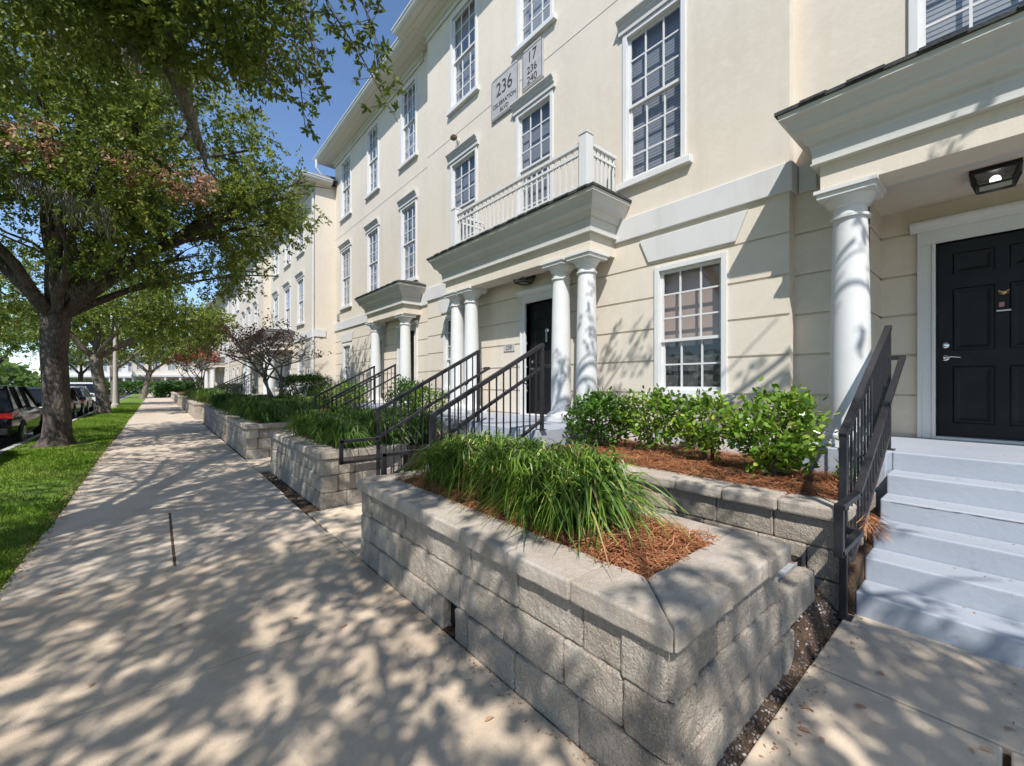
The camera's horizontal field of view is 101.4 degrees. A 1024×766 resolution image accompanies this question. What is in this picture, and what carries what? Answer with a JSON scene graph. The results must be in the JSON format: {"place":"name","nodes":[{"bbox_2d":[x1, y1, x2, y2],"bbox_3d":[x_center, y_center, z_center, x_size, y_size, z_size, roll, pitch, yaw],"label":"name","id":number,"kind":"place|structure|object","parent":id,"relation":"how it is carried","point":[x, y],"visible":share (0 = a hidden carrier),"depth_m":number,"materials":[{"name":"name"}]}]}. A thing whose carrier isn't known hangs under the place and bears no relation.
{"place":"outdoors","nodes":[
{"label":"outdoors","id":0,"kind":"place"},
{"bbox_2d":[0,392,130,449],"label":"road","id":1,"kind":"structure","parent":0,"point":[4,442],"depth_m":13.44,"materials":[{"name":"asphalt"}]},
{"bbox_2d":[0,385,42,445],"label":"parked car","id":2,"kind":"object","parent":1,"relation":"on","point":[21,417],"visible":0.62,"depth_m":11.62,"materials":[{"name":"black"}]},
{"bbox_2d":[27,387,85,419],"bbox_3d":[-22.124,0.948,20.155,2.210,1.605,4.440,0,0,-40],"label":"parked car","id":3,"kind":"object","parent":1,"relation":"on","point":[77,406],"visible":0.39,"depth_m":19.74,"materials":[{"name":"black"}]},
{"bbox_2d":[70,386,94,413],"bbox_3d":[-26.247,0.938,24.789,2.260,1.625,4.640,0,0,-40],"label":"parked car","id":4,"kind":"object","parent":1,"relation":"on","point":[88,402],"visible":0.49,"depth_m":24.31,"materials":[{"name":"silver metal"}]},
{"bbox_2d":[68,349,131,391],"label":"townhouse","id":5,"kind":"structure","parent":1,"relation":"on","point":[125,373],"depth_m":84.98,"materials":[{"name":"white paint"}]},
{"bbox_2d":[0,393,149,599],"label":"lawn","id":6,"kind":"structure","parent":0,"point":[135,399],"depth_m":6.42,"materials":[{"name":"plant"}]},
{"bbox_2d":[4,286,221,405],"bbox_3d":[-28.320,-2.978,30.577,12.540,9.324,7.126,0,0,-6],"label":"oak tree","id":7,"kind":"object","parent":6,"relation":"on","point":[184,349],"visible":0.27,"depth_m":30.18,"materials":[{"name":"green plant"}]},
{"bbox_2d":[110,315,119,407],"bbox_3d":[-26.168,-1.675,27.634,0.520,6.650,0.507,0,0,-40],"label":"lamp post","id":8,"kind":"object","parent":6,"relation":"on","point":[115,404],"visible":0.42,"depth_m":27.55,"materials":[{"name":"paint"}]},
{"bbox_2d":[0,240,244,413],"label":"oak tree","id":9,"kind":"object","parent":6,"relation":"on","point":[152,320],"visible":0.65,"depth_m":21.13,"materials":[{"name":"green plant"}]},
{"bbox_2d":[69,315,208,398],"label":"oak tree","id":10,"kind":"object","parent":6,"relation":"on","point":[149,372],"visible":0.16,"depth_m":46.35,"materials":[{"name":"green plant"}]},
{"bbox_2d":[0,0,335,448],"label":"oak tree","id":11,"kind":"object","parent":6,"relation":"on","point":[105,162],"visible":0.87,"depth_m":10.21,"materials":[{"name":"green plant"}]},
{"bbox_2d":[0,0,405,187],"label":"oak tree","id":12,"kind":"object","parent":6,"relation":"on","point":[145,33],"visible":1,"depth_m":5.35,"materials":[{"name":"green plant"}]},
{"bbox_2d":[0,0,409,380],"label":"sky","id":13,"kind":"structure","parent":0,"point":[287,123],"materials":[{"name":"blue"}]},
{"bbox_2d":[0,393,598,765],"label":"pavement","id":14,"kind":"structure","parent":0,"point":[121,640],"depth_m":2.56,"materials":[{"name":"concrete"}]},
{"bbox_2d":[0,431,124,589],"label":"leaf litter","id":15,"kind":"object","parent":14,"relation":"on","point":[56,517],"visible":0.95,"depth_m":4.87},
{"bbox_2d":[350,559,597,765],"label":"leaf litter","id":16,"kind":"object","parent":14,"relation":"on","point":[486,675],"visible":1,"depth_m":2.30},
{"bbox_2d":[402,443,800,471],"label":"soil","id":17,"kind":"structure","parent":0,"point":[405,457],"depth_m":6.39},
{"bbox_2d":[155,344,234,388],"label":"crape myrtle","id":18,"kind":"object","parent":17,"relation":"on","point":[213,356],"visible":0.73,"depth_m":31.63,"materials":[{"name":"plant"}]},
{"bbox_2d":[192,308,331,397],"bbox_3d":[-8.236,-0.751,14.407,4.805,3.435,4.106,0,0,28],"label":"crape myrtle","id":19,"kind":"object","parent":17,"relation":"on","point":[264,352],"visible":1,"depth_m":14.27,"materials":[{"name":"brown plant"}]},
{"bbox_2d":[274,370,331,406],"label":"hedge","id":20,"kind":"object","parent":17,"relation":"on","point":[293,379],"visible":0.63,"depth_m":15.47,"materials":[{"name":"green"}]},
{"bbox_2d":[307,380,352,408],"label":"shrub","id":21,"kind":"object","parent":17,"relation":"on","point":[321,390],"visible":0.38,"depth_m":14.41,"materials":[{"name":"green plant"}]},
{"bbox_2d":[295,431,452,446],"bbox_3d":[-2.425,0.855,7.448,2.353,0.196,2.803,0,0,-40],"label":"pine straw","id":22,"kind":"object","parent":17,"relation":"on","point":[413,443],"visible":0.04,"depth_m":6.53,"materials":[{"name":"plant"}]},
{"bbox_2d":[278,413,316,436],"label":"liriope clump","id":23,"kind":"object","parent":22,"relation":"on","point":[297,424],"visible":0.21,"depth_m":7.08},
{"bbox_2d":[273,408,334,433],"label":"liriope clump","id":24,"kind":"object","parent":22,"relation":"on","point":[307,410],"visible":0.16,"depth_m":7.58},
{"bbox_2d":[285,412,343,438],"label":"liriope clump","id":25,"kind":"object","parent":22,"relation":"on","point":[308,419],"visible":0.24,"depth_m":6.73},
{"bbox_2d":[293,413,368,444],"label":"liriope clump","id":26,"kind":"object","parent":22,"relation":"on","point":[325,422],"visible":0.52,"depth_m":6.09,"materials":[{"name":"plant"}]},
{"bbox_2d":[307,420,384,452],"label":"liriope clump","id":27,"kind":"object","parent":22,"relation":"on","point":[344,431],"visible":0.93,"depth_m":5.70,"materials":[{"name":"plant"}]},
{"bbox_2d":[344,410,391,437],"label":"liriope clump","id":28,"kind":"object","parent":22,"relation":"on","point":[366,417],"visible":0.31,"depth_m":6.50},
{"bbox_2d":[361,415,421,445],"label":"liriope clump","id":29,"kind":"object","parent":22,"relation":"on","point":[372,426],"visible":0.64,"depth_m":6.04,"materials":[{"name":"plant"}]},
{"bbox_2d":[395,409,456,442],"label":"liriope clump","id":30,"kind":"object","parent":22,"relation":"on","point":[425,426],"visible":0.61,"depth_m":6.49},
{"bbox_2d":[383,375,430,410],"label":"shrub","id":31,"kind":"object","parent":17,"relation":"on","point":[406,383],"visible":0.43,"depth_m":10.28,"materials":[{"name":"green plant"}]},
{"bbox_2d":[393,382,447,413],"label":"shrub","id":32,"kind":"object","parent":17,"relation":"on","point":[412,394],"visible":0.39,"depth_m":9.38,"materials":[{"name":"green plant"}]},
{"bbox_2d":[561,385,632,448],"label":"shrub","id":33,"kind":"object","parent":17,"relation":"on","point":[596,407],"visible":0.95,"depth_m":5.58,"materials":[{"name":"green plant"}]},
{"bbox_2d":[602,437,797,470],"bbox_3d":[2.290,0.843,5.480,0.683,0.154,2.703,0,0,-40],"label":"pine straw","id":34,"kind":"object","parent":17,"relation":"on","point":[723,454],"visible":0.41,"depth_m":5.38,"materials":[{"name":"plant"}]},
{"bbox_2d":[548,440,877,500],"bbox_3d":[1.842,0.830,4.694,1.223,0.171,3.323,0,0,-40],"label":"pine straw","id":35,"kind":"object","parent":17,"relation":"on","point":[822,485],"visible":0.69,"depth_m":4.07,"materials":[{"name":"plant"}]},
{"bbox_2d":[613,383,699,452],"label":"shrub","id":36,"kind":"object","parent":35,"relation":"on","point":[656,423],"visible":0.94,"depth_m":5.18,"materials":[{"name":"green plant"}]},
{"bbox_2d":[669,387,742,462],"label":"shrub","id":37,"kind":"object","parent":35,"relation":"on","point":[692,427],"visible":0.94,"depth_m":4.52,"materials":[{"name":"green plant"}]},
{"bbox_2d":[715,377,842,478],"bbox_3d":[2.471,0.446,3.944,0.968,1.027,0.919,0,0,0],"label":"shrub","id":38,"kind":"object","parent":35,"relation":"on","point":[784,443],"visible":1,"depth_m":3.80,"materials":[{"name":"green plant"}]},
{"bbox_3d":[-5.587,0.855,10.569,1.843,0.180,1.953,0,0,-40],"label":"pine straw","id":39,"kind":"object","parent":17,"relation":"on","visible":0},
{"bbox_2d":[231,400,270,420],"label":"liriope clump","id":40,"kind":"object","parent":39,"relation":"on","point":[248,410],"visible":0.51,"depth_m":10.11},
{"bbox_2d":[236,402,296,422],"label":"liriope clump","id":41,"kind":"object","parent":39,"relation":"on","point":[268,414],"visible":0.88,"depth_m":9.49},
{"bbox_3d":[-8.429,0.847,15.207,3.506,0.190,8.804,0,0,-40],"label":"pine straw","id":42,"kind":"object","parent":17,"relation":"on","visible":0},
{"bbox_2d":[201,392,236,408],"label":"liriope clump","id":43,"kind":"object","parent":42,"relation":"on","point":[221,397],"visible":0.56,"depth_m":14.94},
{"bbox_2d":[224,395,269,418],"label":"liriope clump","id":44,"kind":"object","parent":42,"relation":"on","point":[246,399],"visible":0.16,"depth_m":10.86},
{"bbox_2d":[326,379,368,409],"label":"shrub","id":45,"kind":"object","parent":42,"relation":"on","point":[346,386],"visible":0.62,"depth_m":13.21,"materials":[{"name":"green plant"}]},
{"bbox_2d":[203,423,1010,765],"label":"soil","id":46,"kind":"structure","parent":0,"point":[303,505],"depth_m":5.73,"materials":[{"name":"soil"}]},
{"bbox_2d":[131,345,204,392],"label":"townhouse","id":47,"kind":"structure","parent":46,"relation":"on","point":[165,372],"depth_m":77.53,"materials":[{"name":"beige paint"}]},
{"bbox_2d":[150,379,203,397],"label":"hedge","id":48,"kind":"object","parent":46,"relation":"on","point":[163,389],"visible":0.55,"depth_m":50.10,"materials":[{"name":"green"}]},
{"bbox_2d":[181,397,207,419],"bbox_3d":[-17.671,1.260,24.331,1.964,0.781,13.028,0,0,-40],"label":"stone planter","id":49,"kind":"object","parent":46,"relation":"on","point":[195,410],"visible":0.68,"depth_m":19.59,"materials":[{"name":"stone"}]},
{"bbox_2d":[201,288,230,389],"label":"apartment building","id":50,"kind":"structure","parent":46,"relation":"on","point":[217,373],"depth_m":40.82,"materials":[{"name":"white paint"}]},
{"bbox_2d":[203,405,294,459],"bbox_3d":[-8.524,1.260,13.661,1.804,0.780,10.936,0,0,-40],"label":"stone planter","id":51,"kind":"object","parent":46,"relation":"on","point":[246,440],"visible":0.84,"depth_m":9.48,"materials":[{"name":"stone"}]},
{"bbox_2d":[224,170,336,407],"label":"apartment building","id":52,"kind":"structure","parent":46,"relation":"on","point":[299,291],"depth_m":19.21,"materials":[{"name":"white paint"}]},
{"bbox_2d":[271,290,278,328],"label":"window","id":53,"kind":"structure","parent":52,"relation":"in","point":[275,295],"depth_m":23.40,"materials":[{"name":"white paint"}]},
{"bbox_2d":[282,281,290,329],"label":"window","id":54,"kind":"structure","parent":52,"relation":"in","point":[287,286],"depth_m":21.48,"materials":[{"name":"glass"}]},
{"bbox_2d":[294,270,304,326],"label":"window","id":55,"kind":"structure","parent":52,"relation":"in","point":[299,277],"depth_m":19.56,"materials":[{"name":"white paint"}]},
{"bbox_2d":[199,420,362,557],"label":"walkway","id":56,"kind":"structure","parent":46,"relation":"on","point":[342,524],"depth_m":4.92,"materials":[{"name":"concrete"}]},
{"bbox_2d":[269,430,406,509],"bbox_3d":[-2.854,1.260,7.057,1.635,0.781,3.200,0,0,-40],"label":"stone planter","id":57,"kind":"object","parent":46,"relation":"on","point":[320,478],"visible":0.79,"depth_m":5.73,"materials":[{"name":"stone"}]},
{"bbox_2d":[357,403,416,409],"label":"entrance steps","id":58,"kind":"structure","parent":46,"relation":"on","point":[369,405],"depth_m":12.69,"materials":[{"name":"paint"}]},
{"bbox_2d":[314,366,380,410],"bbox_3d":[-4.935,0.523,12.007,2.378,2.158,0.158,0,0,-40],"label":"railing","id":59,"kind":"object","parent":58,"relation":"on","point":[355,376],"visible":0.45,"depth_m":12.35,"materials":[{"name":"black metal"}]},
{"bbox_2d":[323,364,400,412],"bbox_3d":[-4.029,0.523,10.937,2.378,2.158,0.158,0,0,-40],"label":"railing","id":60,"kind":"object","parent":58,"relation":"on","point":[365,380],"visible":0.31,"depth_m":11.14,"materials":[{"name":"black metal"}]},
{"bbox_2d":[419,412,609,468],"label":"entrance steps","id":61,"kind":"structure","parent":46,"relation":"on","point":[555,431],"depth_m":6.29,"materials":[{"name":"paint"}]},
{"bbox_2d":[339,350,489,475],"bbox_3d":[-1.308,0.523,6.102,2.378,2.158,0.158,0,0,-40],"label":"railing","id":62,"kind":"object","parent":61,"relation":"on","point":[377,458],"visible":0.73,"depth_m":6.06,"materials":[{"name":"black metal"}]},
{"bbox_2d":[381,343,550,474],"bbox_3d":[-0.395,0.523,5.024,2.378,2.158,0.158,0,0,-40],"label":"railing","id":63,"kind":"object","parent":61,"relation":"on","point":[457,400],"visible":0.52,"depth_m":5.15,"materials":[{"name":"black metal"}]},
{"bbox_2d":[357,469,791,765],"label":"stone planter","id":64,"kind":"object","parent":46,"relation":"on","point":[678,664],"visible":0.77,"depth_m":1.99,"materials":[{"name":"stone"}]},
{"bbox_2d":[395,470,719,581],"bbox_3d":[0.050,0.836,3.135,0.874,0.189,2.703,0,0,-40],"label":"pine straw","id":65,"kind":"object","parent":64,"relation":"on","point":[663,552],"visible":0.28,"depth_m":2.30,"materials":[{"name":"plant"}]},
{"bbox_2d":[394,437,459,484],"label":"liriope clump","id":66,"kind":"object","parent":65,"relation":"on","point":[425,452],"visible":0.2,"depth_m":3.72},
{"bbox_2d":[389,434,497,502],"bbox_3d":[-0.341,0.652,3.475,1.082,0.439,1.018,0,0,14],"label":"liriope clump","id":67,"kind":"object","parent":65,"relation":"on","point":[461,457],"visible":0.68,"depth_m":3.38,"materials":[{"name":"plant"}]},
{"bbox_2d":[421,427,518,479],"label":"liriope clump","id":68,"kind":"object","parent":65,"relation":"on","point":[495,439],"visible":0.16,"depth_m":3.76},
{"bbox_2d":[433,441,530,508],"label":"liriope clump","id":69,"kind":"object","parent":65,"relation":"on","point":[477,472],"visible":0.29,"depth_m":3.11,"materials":[{"name":"plant"}]},
{"bbox_2d":[455,434,556,503],"bbox_3d":[0.180,0.650,3.488,1.356,0.444,1.247,0,0,-42],"label":"liriope clump","id":70,"kind":"object","parent":65,"relation":"on","point":[525,443],"visible":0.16,"depth_m":3.43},
{"bbox_2d":[448,446,564,528],"bbox_3d":[0.122,0.655,2.897,0.990,0.454,1.086,0,0,15],"label":"liriope clump","id":71,"kind":"object","parent":65,"relation":"on","point":[508,470],"visible":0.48,"depth_m":2.80,"materials":[{"name":"plant"}]},
{"bbox_2d":[468,458,663,553],"bbox_3d":[0.275,0.683,2.668,1.093,0.417,1.188,0,0,-36],"label":"liriope clump","id":72,"kind":"object","parent":65,"relation":"on","point":[551,513],"visible":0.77,"depth_m":2.44,"materials":[{"name":"plant"}]},
{"bbox_2d":[472,438,675,522],"bbox_3d":[0.392,0.641,3.094,1.162,0.461,1.235,0,0,-29],"label":"liriope clump","id":73,"kind":"object","parent":65,"relation":"on","point":[560,445],"visible":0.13,"depth_m":3.03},
{"bbox_2d":[481,444,695,577],"bbox_3d":[0.507,0.643,2.673,1.272,0.499,1.353,0,0,41],"label":"liriope clump","id":74,"kind":"object","parent":65,"relation":"on","point":[615,482],"visible":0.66,"depth_m":2.44,"materials":[{"name":"plant"}]},
{"bbox_2d":[313,0,1023,456],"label":"apartment building","id":75,"kind":"structure","parent":46,"relation":"on","point":[733,198],"depth_m":5.74,"materials":[{"name":"beige paint"}]},
{"bbox_2d":[338,238,351,310],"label":"window","id":76,"kind":"structure","parent":75,"relation":"in","point":[345,248],"depth_m":17.24,"materials":[{"name":"glass"}]},
{"bbox_2d":[339,152,351,222],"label":"window","id":77,"kind":"structure","parent":75,"relation":"in","point":[346,211],"depth_m":17.25,"materials":[{"name":"white paint"}]},
{"bbox_2d":[342,343,351,391],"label":"window","id":78,"kind":"structure","parent":75,"relation":"in","point":[346,348],"depth_m":17.15,"materials":[{"name":"glass"}]},
{"bbox_2d":[363,217,379,292],"bbox_3d":[-4.896,-4.365,14.824,0.295,2.670,1.230,0,0,-40],"label":"window","id":79,"kind":"structure","parent":75,"relation":"in","point":[372,228],"depth_m":15.04,"materials":[{"name":"glass"}]},
{"bbox_2d":[364,119,379,200],"bbox_3d":[-4.879,-7.890,14.838,0.250,2.420,1.230,0,0,-40],"label":"window","id":80,"kind":"structure","parent":75,"relation":"in","point":[374,130],"depth_m":15.04,"materials":[{"name":"white paint"}]},
{"bbox_2d":[396,189,417,280],"bbox_3d":[-3.118,-4.365,12.726,0.295,2.670,1.230,0,0,-40],"label":"window","id":81,"kind":"structure","parent":75,"relation":"in","point":[407,205],"depth_m":12.93,"materials":[{"name":"white paint"}]},
{"bbox_2d":[397,74,417,170],"bbox_3d":[-3.101,-7.890,12.740,0.250,2.420,1.230,0,0,-40],"label":"window","id":82,"kind":"structure","parent":75,"relation":"in","point":[408,103],"depth_m":12.95,"materials":[{"name":"white paint"}]},
{"bbox_2d":[439,312,464,392],"bbox_3d":[-1.386,-0.740,10.360,0.250,1.940,1.180,0,0,-40],"label":"window","id":83,"kind":"structure","parent":75,"relation":"in","point":[447,319],"depth_m":10.67,"materials":[{"name":"white paint"}]},
{"bbox_2d":[445,133,478,246],"bbox_3d":[-1.144,-4.365,10.040,0.295,2.670,1.320,0,0,-40],"label":"window","id":84,"kind":"structure","parent":75,"relation":"in","point":[462,160],"depth_m":10.16,"materials":[{"name":"white paint"}]},
{"bbox_2d":[446,0,479,117],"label":"window","id":85,"kind":"structure","parent":75,"relation":"in","point":[464,85],"depth_m":10.20,"materials":[{"name":"glass"}]},
{"bbox_2d":[491,60,519,123],"bbox_3d":[-0.149,-6.125,8.799,0.049,0.890,0.900,0,0,-40],"label":"number plaque","id":86,"kind":"object","parent":75,"relation":"on","point":[505,89],"visible":1,"depth_m":8.76,"materials":[{"name":"grey"}]},
{"bbox_2d":[522,37,543,92],"bbox_3d":[0.403,-6.210,8.147,0.049,0.780,0.590,0,0,-40],"label":"number plaque","id":87,"kind":"object","parent":75,"relation":"attached to","point":[533,65],"visible":1,"depth_m":8.10,"materials":[{"name":"grey"}]},
{"bbox_2d":[510,72,555,214],"bbox_3d":[0.443,-4.365,8.167,0.295,2.670,1.230,0,0,-40],"label":"window","id":88,"kind":"structure","parent":75,"relation":"in","point":[533,111],"depth_m":8.28,"materials":[{"name":"white paint"}]},
{"bbox_2d":[511,0,556,58],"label":"window","id":89,"kind":"structure","parent":75,"relation":"in","point":[532,17],"depth_m":8.36,"materials":[{"name":"white paint"}]},
{"bbox_2d":[530,300,551,414],"bbox_3d":[0.666,-0.499,8.016,0.109,2.176,0.964,0,0,-40],"label":"door","id":90,"kind":"structure","parent":75,"relation":"in","point":[540,313],"depth_m":8.14,"materials":[{"name":"black paint"}]},
{"bbox_2d":[615,0,692,192],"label":"window","id":91,"kind":"structure","parent":75,"relation":"in","point":[652,33],"depth_m":6.32,"materials":[{"name":"white paint"}]},
{"bbox_2d":[648,251,735,401],"bbox_3d":[2.470,-0.740,5.809,0.250,1.940,1.210,0,0,-40],"label":"window","id":92,"kind":"structure","parent":75,"relation":"in","point":[691,295],"depth_m":5.88,"materials":[{"name":"glass"}]},
{"bbox_2d":[908,0,1023,53],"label":"window","id":93,"kind":"structure","parent":75,"relation":"in","point":[929,21],"depth_m":4.14,"materials":[{"name":"glass"}]},
{"bbox_2d":[937,230,1023,440],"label":"door","id":94,"kind":"structure","parent":75,"relation":"in","point":[980,349],"depth_m":4.53,"materials":[{"name":"black paint"}]},
{"bbox_2d":[968,157,1023,194],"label":"ceiling lamp","id":95,"kind":"object","parent":75,"relation":"attached to","point":[997,173],"visible":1,"depth_m":3.97,"materials":[{"name":"black metal"}]},
{"bbox_2d":[619,463,877,610],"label":"stone wall","id":96,"kind":"structure","parent":46,"relation":"on","point":[802,525],"depth_m":3.34,"materials":[{"name":"stone"}]},
{"bbox_2d":[777,566,814,674],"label":"kerb blocks","id":97,"kind":"structure","parent":46,"relation":"on","point":[795,598],"depth_m":2.45,"materials":[{"name":"stone"}]},
{"bbox_2d":[740,613,1023,765],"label":"walkway","id":98,"kind":"structure","parent":46,"relation":"on","point":[938,696],"depth_m":2.07,"materials":[{"name":"concrete"}]},
{"bbox_2d":[755,615,862,761],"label":"leaf litter","id":99,"kind":"object","parent":98,"relation":"on","point":[808,696],"visible":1,"depth_m":2.10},
{"bbox_2d":[801,435,1023,669],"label":"entrance steps","id":100,"kind":"structure","parent":46,"relation":"on","point":[941,496],"depth_m":3.02,"materials":[{"name":"paint"}]},
{"bbox_2d":[834,325,905,621],"bbox_3d":[2.790,0.523,3.276,2.378,2.158,0.158,0,0,-40],"label":"railing","id":101,"kind":"object","parent":100,"relation":"on","point":[869,409],"visible":1,"depth_m":3.17,"materials":[{"name":"black metal"}]},
{"bbox_2d":[856,509,893,544],"bbox_3d":[2.660,1.056,3.078,0.392,0.280,0.279,0,0,-14],"label":"pine straw","id":102,"kind":"object","parent":100,"relation":"on","point":[875,525],"visible":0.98,"depth_m":3.07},
{"bbox_2d":[717,535,872,765],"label":"soil","id":103,"kind":"structure","parent":0,"point":[856,570],"depth_m":2.54,"materials":[{"name":"soil"}]},
{"bbox_2d":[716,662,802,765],"bbox_3d":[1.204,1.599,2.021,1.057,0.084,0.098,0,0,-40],"label":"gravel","id":104,"kind":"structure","parent":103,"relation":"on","point":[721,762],"depth_m":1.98,"materials":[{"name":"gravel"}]},
{"bbox_2d":[791,599,841,678],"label":"gravel","id":105,"kind":"structure","parent":103,"relation":"on","point":[805,665],"depth_m":2.59,"materials":[{"name":"gravel"}]},
{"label":"park lawn","id":106,"kind":"structure","parent":0,"visible":0},
{"bbox_2d":[0,290,31,348],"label":"oak tree","id":107,"kind":"object","parent":106,"relation":"on","point":[7,339],"visible":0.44,"depth_m":33.15,"materials":[{"name":"green plant"}]},
{"bbox_2d":[0,288,70,363],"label":"oak tree","id":108,"kind":"object","parent":106,"relation":"on","point":[16,348],"visible":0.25,"depth_m":46.84,"materials":[{"name":"green plant"}]},
{"bbox_2d":[18,324,134,381],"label":"oak tree","id":109,"kind":"object","parent":106,"relation":"on","point":[81,372],"visible":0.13,"depth_m":67.22,"materials":[{"name":"green plant"}]},
{"bbox_3d":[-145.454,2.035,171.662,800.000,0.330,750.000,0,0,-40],"label":"ground","id":110,"kind":"structure","parent":0,"visible":0},
{"bbox_2d":[0,348,40,386],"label":"wood","id":111,"kind":"object","parent":110,"relation":"on","point":[17,374],"visible":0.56,"depth_m":69.14,"materials":[{"name":"green plant"}]},
{"bbox_2d":[76,379,182,394],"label":"hedge","id":112,"kind":"object","parent":110,"relation":"on","point":[126,385],"visible":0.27,"depth_m":67.70,"materials":[{"name":"green"}]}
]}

